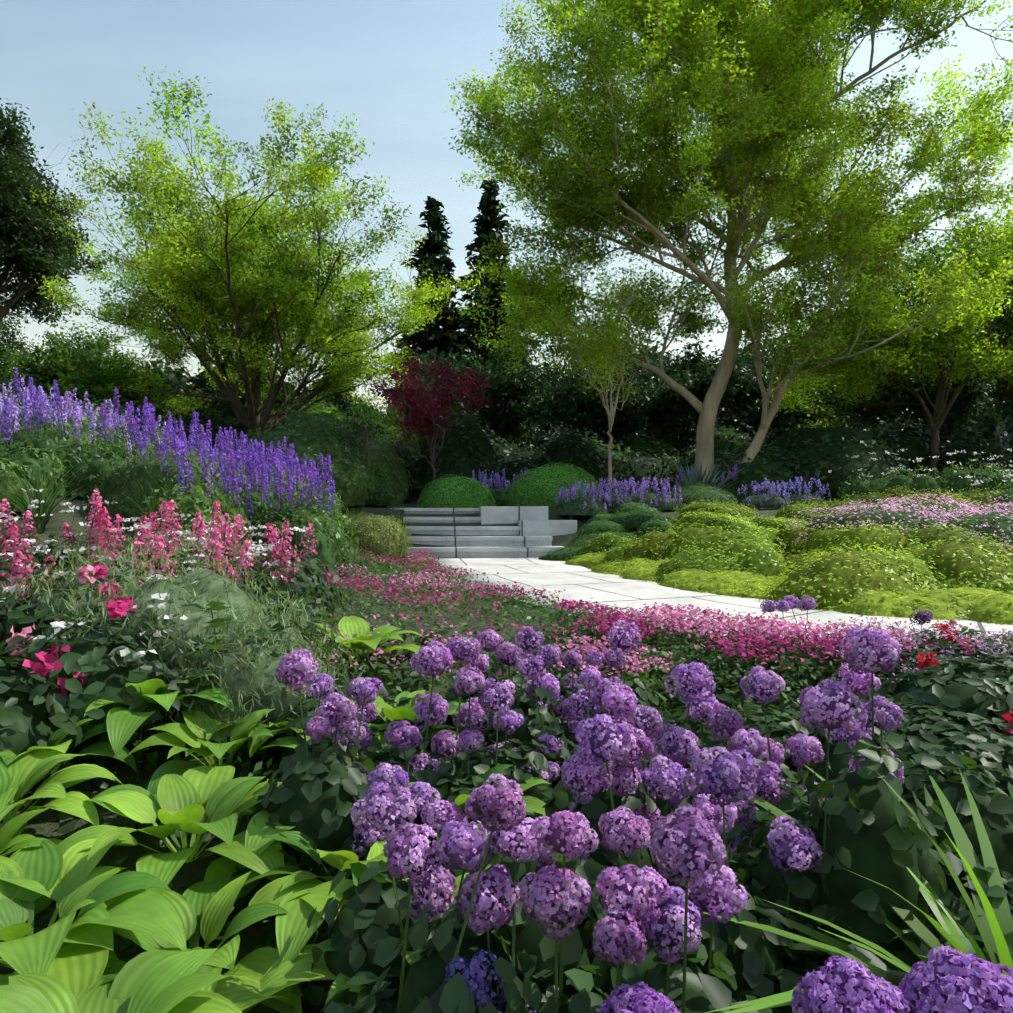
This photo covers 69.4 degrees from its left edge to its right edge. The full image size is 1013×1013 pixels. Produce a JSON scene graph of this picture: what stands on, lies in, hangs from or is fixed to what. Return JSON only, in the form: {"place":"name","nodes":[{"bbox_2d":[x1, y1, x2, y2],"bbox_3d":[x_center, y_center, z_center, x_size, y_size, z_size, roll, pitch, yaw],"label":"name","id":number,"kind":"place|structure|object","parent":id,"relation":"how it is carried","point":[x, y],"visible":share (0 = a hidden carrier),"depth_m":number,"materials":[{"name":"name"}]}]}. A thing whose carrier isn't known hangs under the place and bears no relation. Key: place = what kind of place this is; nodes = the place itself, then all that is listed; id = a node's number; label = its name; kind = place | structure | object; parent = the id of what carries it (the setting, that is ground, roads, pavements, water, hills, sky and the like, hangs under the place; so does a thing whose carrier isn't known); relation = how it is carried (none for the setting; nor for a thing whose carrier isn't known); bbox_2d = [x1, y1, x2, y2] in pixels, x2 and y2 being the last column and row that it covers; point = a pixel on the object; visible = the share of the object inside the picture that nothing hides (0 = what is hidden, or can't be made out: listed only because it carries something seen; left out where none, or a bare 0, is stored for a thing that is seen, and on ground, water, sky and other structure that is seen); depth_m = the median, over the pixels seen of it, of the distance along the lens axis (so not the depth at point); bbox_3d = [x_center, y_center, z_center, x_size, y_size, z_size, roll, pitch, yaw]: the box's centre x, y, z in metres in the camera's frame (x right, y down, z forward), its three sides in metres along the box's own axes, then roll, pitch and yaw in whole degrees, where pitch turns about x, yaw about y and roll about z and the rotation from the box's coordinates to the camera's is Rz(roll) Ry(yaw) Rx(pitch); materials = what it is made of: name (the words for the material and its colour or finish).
{"place":"outdoors","nodes":[
{"label":"outdoors","id":0,"kind":"place"},
{"bbox_2d":[0,489,1012,1012],"bbox_3d":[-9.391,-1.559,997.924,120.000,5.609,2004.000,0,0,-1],"label":"ground","id":1,"kind":"structure","parent":0,"point":[48,821],"depth_m":3.54,"materials":[{"name":"green plant"}]},
{"bbox_2d":[0,346,25,382],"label":"shrub","id":2,"kind":"object","parent":1,"relation":"on","point":[3,372],"depth_m":29.20,"materials":[{"name":"green plant"}]},
{"bbox_2d":[0,294,44,372],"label":"tree","id":3,"kind":"object","parent":1,"relation":"on","point":[3,344],"depth_m":37.01,"materials":[{"name":"green plant"}]},
{"bbox_2d":[0,98,114,326],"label":"tree","id":4,"kind":"object","parent":1,"relation":"on","point":[16,244],"depth_m":25.11,"materials":[{"name":"green plant"}]},
{"bbox_2d":[2,324,117,393],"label":"tree","id":5,"kind":"object","parent":1,"relation":"on","point":[50,367],"depth_m":24.03,"materials":[{"name":"green plant"}]},
{"bbox_2d":[13,322,149,401],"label":"tree","id":6,"kind":"object","parent":1,"relation":"on","point":[86,342],"depth_m":34.97,"materials":[{"name":"green plant"}]},
{"bbox_2d":[46,340,173,410],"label":"tree","id":7,"kind":"object","parent":1,"relation":"on","point":[109,375],"depth_m":21.38,"materials":[{"name":"green plant"}]},
{"bbox_2d":[214,348,296,412],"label":"tree","id":8,"kind":"object","parent":1,"relation":"on","point":[243,389],"depth_m":38.83,"materials":[{"name":"green plant"}]},
{"bbox_2d":[30,66,487,432],"bbox_3d":[-7.104,-6.105,20.238,12.856,11.534,13.467,0,0,-1],"label":"tree","id":9,"kind":"object","parent":1,"relation":"on","point":[292,283],"depth_m":19.13,"materials":[{"name":"green plant"}]},
{"bbox_2d":[0,556,563,1012],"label":"hosta plants","id":10,"kind":"object","parent":1,"relation":"on","point":[66,962],"visible":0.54,"depth_m":1.79,"materials":[{"name":"green plant"}]},
{"bbox_2d":[282,385,345,423],"bbox_3d":[-8.564,-3.371,33.071,4.248,4.560,3.250,0,0,41],"label":"shrub","id":11,"kind":"object","parent":1,"relation":"on","point":[312,409],"depth_m":32.39,"materials":[{"name":"green plant"}]},
{"bbox_2d":[320,392,408,506],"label":"tree","id":12,"kind":"object","parent":1,"relation":"on","point":[366,437],"depth_m":13.10,"materials":[{"name":"green plant"}]},
{"bbox_2d":[359,395,405,445],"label":"tree","id":13,"kind":"object","parent":1,"relation":"on","point":[389,418],"depth_m":37.19,"materials":[{"name":"green plant"}]},
{"bbox_2d":[383,416,457,449],"bbox_3d":[-3.474,-2.758,32.734,4.892,4.352,4.579,0,0,-1],"label":"shrub","id":14,"kind":"object","parent":1,"relation":"on","point":[408,440],"depth_m":32.48,"materials":[{"name":"plant"}]},
{"bbox_2d":[364,352,493,481],"bbox_3d":[-1.619,-1.565,15.918,2.862,3.436,2.299,0,0,-1],"label":"red maple","id":15,"kind":"object","parent":1,"relation":"on","point":[425,409],"depth_m":15.68,"materials":[{"name":"red plant"}]},
{"bbox_2d":[388,347,478,449],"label":"tree","id":16,"kind":"object","parent":1,"relation":"on","point":[425,357],"depth_m":25.91,"materials":[{"name":"red plant"}]},
{"bbox_2d":[379,196,489,453],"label":"conifer","id":17,"kind":"object","parent":1,"relation":"on","point":[445,338],"depth_m":42.33,"materials":[{"name":"green plant"}]},
{"bbox_2d":[390,506,576,557],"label":"stairs","id":18,"kind":"structure","parent":1,"relation":"on","point":[536,528],"depth_m":11.99,"materials":[{"name":"stone"}]},
{"bbox_2d":[452,180,539,442],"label":"conifer","id":19,"kind":"object","parent":1,"relation":"on","point":[489,203],"depth_m":43.26,"materials":[{"name":"green plant"}]},
{"bbox_2d":[0,367,1012,1012],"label":"plants","id":20,"kind":"object","parent":1,"relation":"on","point":[870,851],"visible":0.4,"depth_m":5.09,"materials":[{"name":"plant"}]},
{"bbox_2d":[0,366,1012,1012],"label":"flowers","id":21,"kind":"object","parent":1,"relation":"on","point":[814,992],"visible":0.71,"depth_m":1.97,"materials":[{"name":"purple plant"}]},
{"bbox_2d":[453,333,573,447],"bbox_3d":[-0.454,-3.640,28.171,5.980,6.137,5.376,0,0,-1],"label":"tree","id":22,"kind":"object","parent":1,"relation":"on","point":[513,396],"depth_m":26.97,"materials":[{"name":"green plant"}]},
{"bbox_2d":[475,357,565,451],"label":"tree","id":23,"kind":"object","parent":1,"relation":"on","point":[545,376],"depth_m":34.19,"materials":[{"name":"green plant"}]},
{"bbox_2d":[509,275,657,490],"bbox_3d":[2.132,-2.445,15.944,2.731,5.228,5.040,0,0,31],"label":"yellow tree","id":24,"kind":"object","parent":1,"relation":"on","point":[609,338],"depth_m":15.27,"materials":[{"name":"plant"}]},
{"bbox_2d":[535,349,668,438],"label":"tree","id":25,"kind":"object","parent":1,"relation":"on","point":[584,399],"depth_m":25.42,"materials":[{"name":"green plant"}]},
{"bbox_2d":[545,323,679,446],"bbox_3d":[4.312,-4.570,32.787,5.958,7.970,5.882,0,0,-1],"label":"tree","id":26,"kind":"object","parent":1,"relation":"on","point":[641,352],"depth_m":30.95,"materials":[{"name":"green plant"}]},
{"bbox_2d":[601,335,764,455],"bbox_3d":[6.039,-3.416,26.871,5.720,5.798,5.788,0,0,-1],"label":"tree","id":27,"kind":"object","parent":1,"relation":"on","point":[697,387],"depth_m":26.19,"materials":[{"name":"green plant"}]},
{"bbox_2d":[439,0,1012,486],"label":"tree","id":28,"kind":"object","parent":1,"relation":"on","point":[609,36],"depth_m":15.82,"materials":[{"name":"green plant"}]},
{"bbox_2d":[670,337,785,437],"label":"tree","id":29,"kind":"object","parent":1,"relation":"on","point":[741,353],"depth_m":33.26,"materials":[{"name":"green plant"}]},
{"bbox_2d":[692,356,839,445],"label":"tree","id":30,"kind":"object","parent":1,"relation":"on","point":[748,407],"depth_m":24.77,"materials":[{"name":"green plant"}]},
{"bbox_2d":[768,330,929,429],"bbox_3d":[12.280,-3.882,26.946,5.188,6.801,5.169,0,0,-1],"label":"tree","id":31,"kind":"object","parent":1,"relation":"on","point":[881,412],"depth_m":25.46,"materials":[{"name":"green plant"}]},
{"bbox_2d":[755,191,1012,484],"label":"tree","id":32,"kind":"object","parent":1,"relation":"on","point":[926,351],"depth_m":17.68,"materials":[{"name":"green plant"}]},
{"bbox_2d":[886,319,1000,444],"bbox_3d":[15.290,-3.917,25.730,4.555,6.923,4.925,0,0,-1],"label":"tree","id":33,"kind":"object","parent":1,"relation":"on","point":[967,406],"depth_m":24.89,"materials":[{"name":"green plant"}]},
{"bbox_2d":[910,196,1012,397],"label":"tree","id":34,"kind":"object","parent":1,"relation":"on","point":[1001,322],"depth_m":19.35,"materials":[{"name":"green plant"}]},
{"bbox_2d":[981,335,1012,434],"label":"tree","id":35,"kind":"object","parent":1,"relation":"on","point":[1000,395],"depth_m":27.45,"materials":[{"name":"green plant"}]},
{"bbox_2d":[0,0,1012,418],"label":"sky","id":36,"kind":"structure","parent":0,"point":[40,35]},
{"bbox_2d":[431,558,1012,660],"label":"path","id":37,"kind":"structure","parent":0,"point":[577,583],"depth_m":6.53,"materials":[{"name":"stone"}]},
{"bbox_2d":[974,392,1012,419],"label":"tree","id":38,"kind":"object","parent":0,"point":[1000,409],"depth_m":30.92,"materials":[{"name":"green plant"}]}
]}

